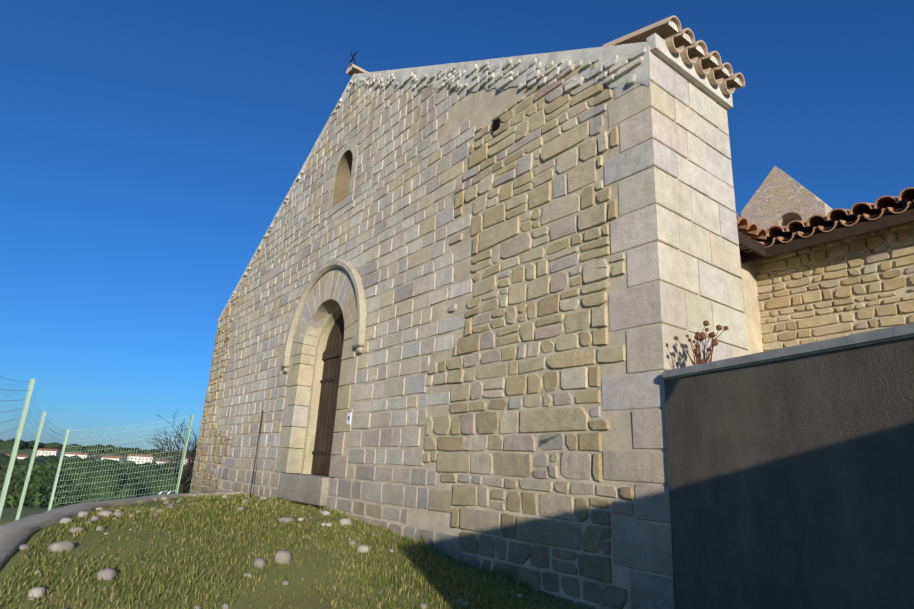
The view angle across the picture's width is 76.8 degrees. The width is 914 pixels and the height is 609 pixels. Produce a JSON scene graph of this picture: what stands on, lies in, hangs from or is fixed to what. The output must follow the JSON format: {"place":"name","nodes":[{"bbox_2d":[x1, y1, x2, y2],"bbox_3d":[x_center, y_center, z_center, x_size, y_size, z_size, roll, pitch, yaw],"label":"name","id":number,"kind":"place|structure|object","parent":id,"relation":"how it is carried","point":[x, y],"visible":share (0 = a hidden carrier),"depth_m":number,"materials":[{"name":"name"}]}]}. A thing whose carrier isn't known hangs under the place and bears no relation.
{"place":"outdoors","nodes":[
{"label":"outdoors","id":0,"kind":"place"},
{"bbox_2d":[0,448,606,608],"bbox_3d":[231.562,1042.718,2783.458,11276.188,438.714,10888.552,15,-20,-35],"label":"ground","id":1,"kind":"structure","parent":0,"point":[260,595],"depth_m":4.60,"materials":[{"name":"green plant"}]},
{"bbox_2d":[0,457,134,508],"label":"hedge","id":2,"kind":"object","parent":1,"relation":"on","point":[42,493],"depth_m":36.10,"materials":[{"name":"green plant"}]},
{"bbox_2d":[0,376,190,521],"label":"fence wire","id":3,"kind":"object","parent":1,"relation":"on","point":[83,456],"visible":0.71,"depth_m":10.29,"materials":[{"name":"metal"}]},
{"bbox_2d":[0,379,193,520],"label":"fence posts","id":4,"kind":"object","parent":1,"relation":"on","point":[16,445],"visible":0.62,"depth_m":8.71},
{"bbox_2d":[0,438,195,503],"bbox_3d":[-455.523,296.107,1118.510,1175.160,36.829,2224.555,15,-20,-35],"label":"trees","id":5,"kind":"object","parent":1,"relation":"on","point":[89,475],"visible":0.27,"depth_m":85.36,"materials":[{"name":"green plant"}]},
{"bbox_2d":[17,450,194,463],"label":"village house walls","id":6,"kind":"structure","parent":1,"relation":"on","point":[117,459],"depth_m":554.82,"materials":[{"name":"white paint"}]},
{"bbox_2d":[17,452,150,462],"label":"village house windows","id":7,"kind":"structure","parent":6,"relation":"attached to","point":[84,457],"depth_m":554.40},
{"bbox_2d":[5,448,194,461],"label":"village house roofs","id":8,"kind":"structure","parent":6,"relation":"on","point":[78,453],"depth_m":520.79,"materials":[{"name":"tile"}]},
{"bbox_2d":[0,491,241,567],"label":"curb","id":9,"kind":"structure","parent":1,"relation":"on","point":[15,535],"depth_m":5.57,"materials":[{"name":"concrete"}]},
{"bbox_2d":[159,491,174,493],"bbox_3d":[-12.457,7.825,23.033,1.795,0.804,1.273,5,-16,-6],"label":"parked cars","id":10,"kind":"object","parent":1,"relation":"on","point":[170,492],"visible":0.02,"depth_m":23.21,"materials":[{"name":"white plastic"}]},
{"bbox_2d":[145,410,199,493],"bbox_3d":[-6.984,4.247,15.323,2.362,2.916,2.329,-8,-19,34],"label":"bare tree by fence","id":11,"kind":"object","parent":1,"relation":"on","point":[185,486],"visible":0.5,"depth_m":15.04,"materials":[{"name":"brown plant"}]},
{"bbox_2d":[18,495,522,608],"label":"rocks","id":12,"kind":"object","parent":1,"relation":"on","point":[282,556],"depth_m":4.88,"materials":[{"name":"grey stone"}]},
{"bbox_2d":[190,80,748,608],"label":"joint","id":13,"kind":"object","parent":1,"relation":"on","point":[478,106],"depth_m":6.41,"materials":[{"name":"beige concrete"}]},
{"bbox_2d":[249,410,262,496],"bbox_3d":[-3.356,2.492,9.638,0.016,1.464,0.400,8,-17,-16],"label":"pole","id":14,"kind":"object","parent":13,"relation":"attached to","point":[256,454],"visible":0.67,"depth_m":9.63,"materials":[{"name":"grey metal"}]},
{"bbox_2d":[277,473,333,505],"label":"door threshold stones","id":15,"kind":"object","parent":13,"relation":"attached to","point":[310,489],"depth_m":7.88,"materials":[{"name":"grey stone"}]},
{"bbox_2d":[275,268,357,477],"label":"portal arch stones","id":16,"kind":"object","parent":13,"relation":"attached to","point":[331,290],"visible":0.65,"depth_m":8.91,"materials":[{"name":"beige stone"}]},
{"bbox_2d":[346,413,351,424],"bbox_3d":[-1.389,1.470,7.420,0.012,0.150,0.110,15,-20,-35],"label":"sign","id":17,"kind":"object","parent":16,"relation":"attached to","point":[348,422],"depth_m":7.40,"materials":[{"name":"white"}]},
{"bbox_2d":[299,304,341,473],"bbox_3d":[-1.792,1.217,8.681,0.220,2.620,1.570,15,-20,-35],"label":"door reveal","id":18,"kind":"object","parent":13,"relation":"attached to","point":[335,313],"visible":0.21,"depth_m":9.11,"materials":[{"name":"beige stone"}]},
{"bbox_2d":[280,332,365,372],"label":"corbels","id":19,"kind":"object","parent":13,"relation":"attached to","point":[359,341],"visible":0.94,"depth_m":7.57,"materials":[{"name":"stone"}]},
{"bbox_2d":[283,259,366,356],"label":"arch hood molding","id":20,"kind":"structure","parent":13,"relation":"attached to","point":[348,268],"depth_m":8.76,"materials":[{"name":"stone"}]},
{"bbox_2d":[332,150,352,206],"bbox_3d":[-1.457,-1.983,9.666,1.008,0.900,0.600,15,-20,-35],"label":"window recess","id":21,"kind":"object","parent":13,"relation":"attached to","point":[342,181],"visible":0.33,"depth_m":9.67,"materials":[{"name":"beige stone"}]},
{"bbox_2d":[327,141,357,218],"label":"oculus surround stones","id":22,"kind":"object","parent":13,"relation":"attached to","point":[353,149],"visible":0.77,"depth_m":9.29,"materials":[{"name":"beige stone"}]},
{"bbox_2d":[215,83,475,557],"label":"facade stone blocks","id":23,"kind":"structure","parent":13,"relation":"attached to","point":[439,500],"depth_m":7.61,"materials":[{"name":"beige stone"}]},
{"bbox_2d":[189,53,633,608],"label":"stone wall","id":24,"kind":"structure","parent":13,"relation":"attached to","point":[576,466],"depth_m":5.05,"materials":[{"name":"beige stone"}]},
{"bbox_2d":[218,42,649,322],"bbox_3d":[-2.002,-2.281,9.634,0.020,3.455,11.900,15,-20,-35],"label":"gable mortar band","id":25,"kind":"object","parent":13,"relation":"attached to","point":[624,52],"visible":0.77,"depth_m":6.09,"materials":[{"name":"grey concrete"}]},
{"bbox_2d":[231,47,645,296],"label":"rubble stones","id":26,"kind":"object","parent":13,"relation":"attached to","point":[612,65],"visible":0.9,"depth_m":5.93,"materials":[{"name":"grey stone"}]},
{"bbox_2d":[492,118,499,130],"bbox_3d":[0.419,-1.909,6.134,0.030,0.110,0.090,15,-20,-35],"label":"wall hole","id":27,"kind":"object","parent":13,"relation":"attached to","point":[496,123],"visible":0.93,"depth_m":6.11,"materials":[{"name":"black"}]},
{"bbox_2d":[463,80,601,608],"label":"rubble pointing mortar","id":28,"kind":"object","parent":13,"relation":"attached to","point":[573,393],"visible":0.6,"depth_m":5.00,"materials":[{"name":"beige concrete"}]},
{"bbox_2d":[348,20,741,109],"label":"roof tiles","id":29,"kind":"object","parent":13,"relation":"on","point":[658,46],"visible":0.77,"depth_m":4.92,"materials":[{"name":"beige ceramic"}]},
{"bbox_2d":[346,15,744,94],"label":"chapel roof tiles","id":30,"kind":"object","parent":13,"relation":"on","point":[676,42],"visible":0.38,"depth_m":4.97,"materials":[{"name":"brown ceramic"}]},
{"bbox_2d":[349,51,358,70],"bbox_3d":[-1.818,-4.261,10.106,0.263,0.462,0.082,-8,-20,35],"label":"cross","id":31,"kind":"object","parent":30,"relation":"on","point":[353,58],"visible":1,"depth_m":10.12,"materials":[{"name":"black metal"}]},
{"bbox_2d":[602,45,698,608],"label":"corner quoins","id":32,"kind":"object","parent":13,"relation":"attached to","point":[643,546],"visible":0.73,"depth_m":4.22,"materials":[{"name":"stone"}]},
{"bbox_2d":[674,81,748,361],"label":"buttress stones","id":33,"kind":"object","parent":1,"relation":"on","point":[704,168],"visible":0.44,"depth_m":4.75,"materials":[{"name":"beige stone"}]},
{"bbox_2d":[664,337,913,608],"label":"boundary wall","id":34,"kind":"structure","parent":1,"relation":"on","point":[791,483],"depth_m":2.91,"materials":[{"name":"paint"}]},
{"bbox_2d":[662,323,913,379],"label":"wall coping","id":35,"kind":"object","parent":34,"relation":"on","point":[904,331],"depth_m":2.97,"materials":[{"name":"grey concrete"}]},
{"bbox_2d":[674,320,728,364],"bbox_3d":[1.610,0.284,3.820,0.251,0.299,0.345,6,-16,-11],"label":"dry plant on wall","id":36,"kind":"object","parent":35,"relation":"on","point":[700,337],"visible":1,"depth_m":3.79,"materials":[{"name":"brown plant"}]},
{"bbox_2d":[740,222,913,353],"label":"side wall","id":37,"kind":"structure","parent":1,"relation":"on","point":[755,336],"depth_m":6.08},
{"bbox_2d":[741,166,831,230],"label":"bell gable","id":38,"kind":"structure","parent":37,"relation":"attached to","point":[780,197],"depth_m":10.56,"materials":[{"name":"stone"}]},
{"bbox_2d":[738,205,913,263],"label":"roof eave","id":39,"kind":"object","parent":37,"relation":"attached to","point":[885,220],"depth_m":5.85,"materials":[{"name":"brown wood"}]},
{"bbox_2d":[753,223,913,350],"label":"wall stones","id":40,"kind":"object","parent":37,"relation":"attached to","point":[846,291],"visible":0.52,"depth_m":5.94,"materials":[{"name":"beige stone"}]},
{"bbox_2d":[311,313,344,474],"bbox_3d":[-1.783,1.280,8.672,0.070,2.475,1.300,15,-20,-35],"label":"wooden door","id":41,"kind":"structure","parent":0,"point":[332,360],"depth_m":8.86,"materials":[{"name":"brown wood"}]},
{"bbox_2d":[312,377,336,454],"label":"door hinges","id":42,"kind":"object","parent":41,"relation":"attached to","point":[323,452],"depth_m":8.83,"materials":[{"name":"black metal"}]},
{"bbox_2d":[0,0,913,451],"label":"sky","id":43,"kind":"structure","parent":0,"point":[149,149],"materials":[{"name":"blue"}]},
{"bbox_2d":[736,187,913,251],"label":"roof tiles","id":44,"kind":"object","parent":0,"point":[858,211],"visible":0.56,"depth_m":6.01,"materials":[{"name":"brown ceramic"}]}
]}

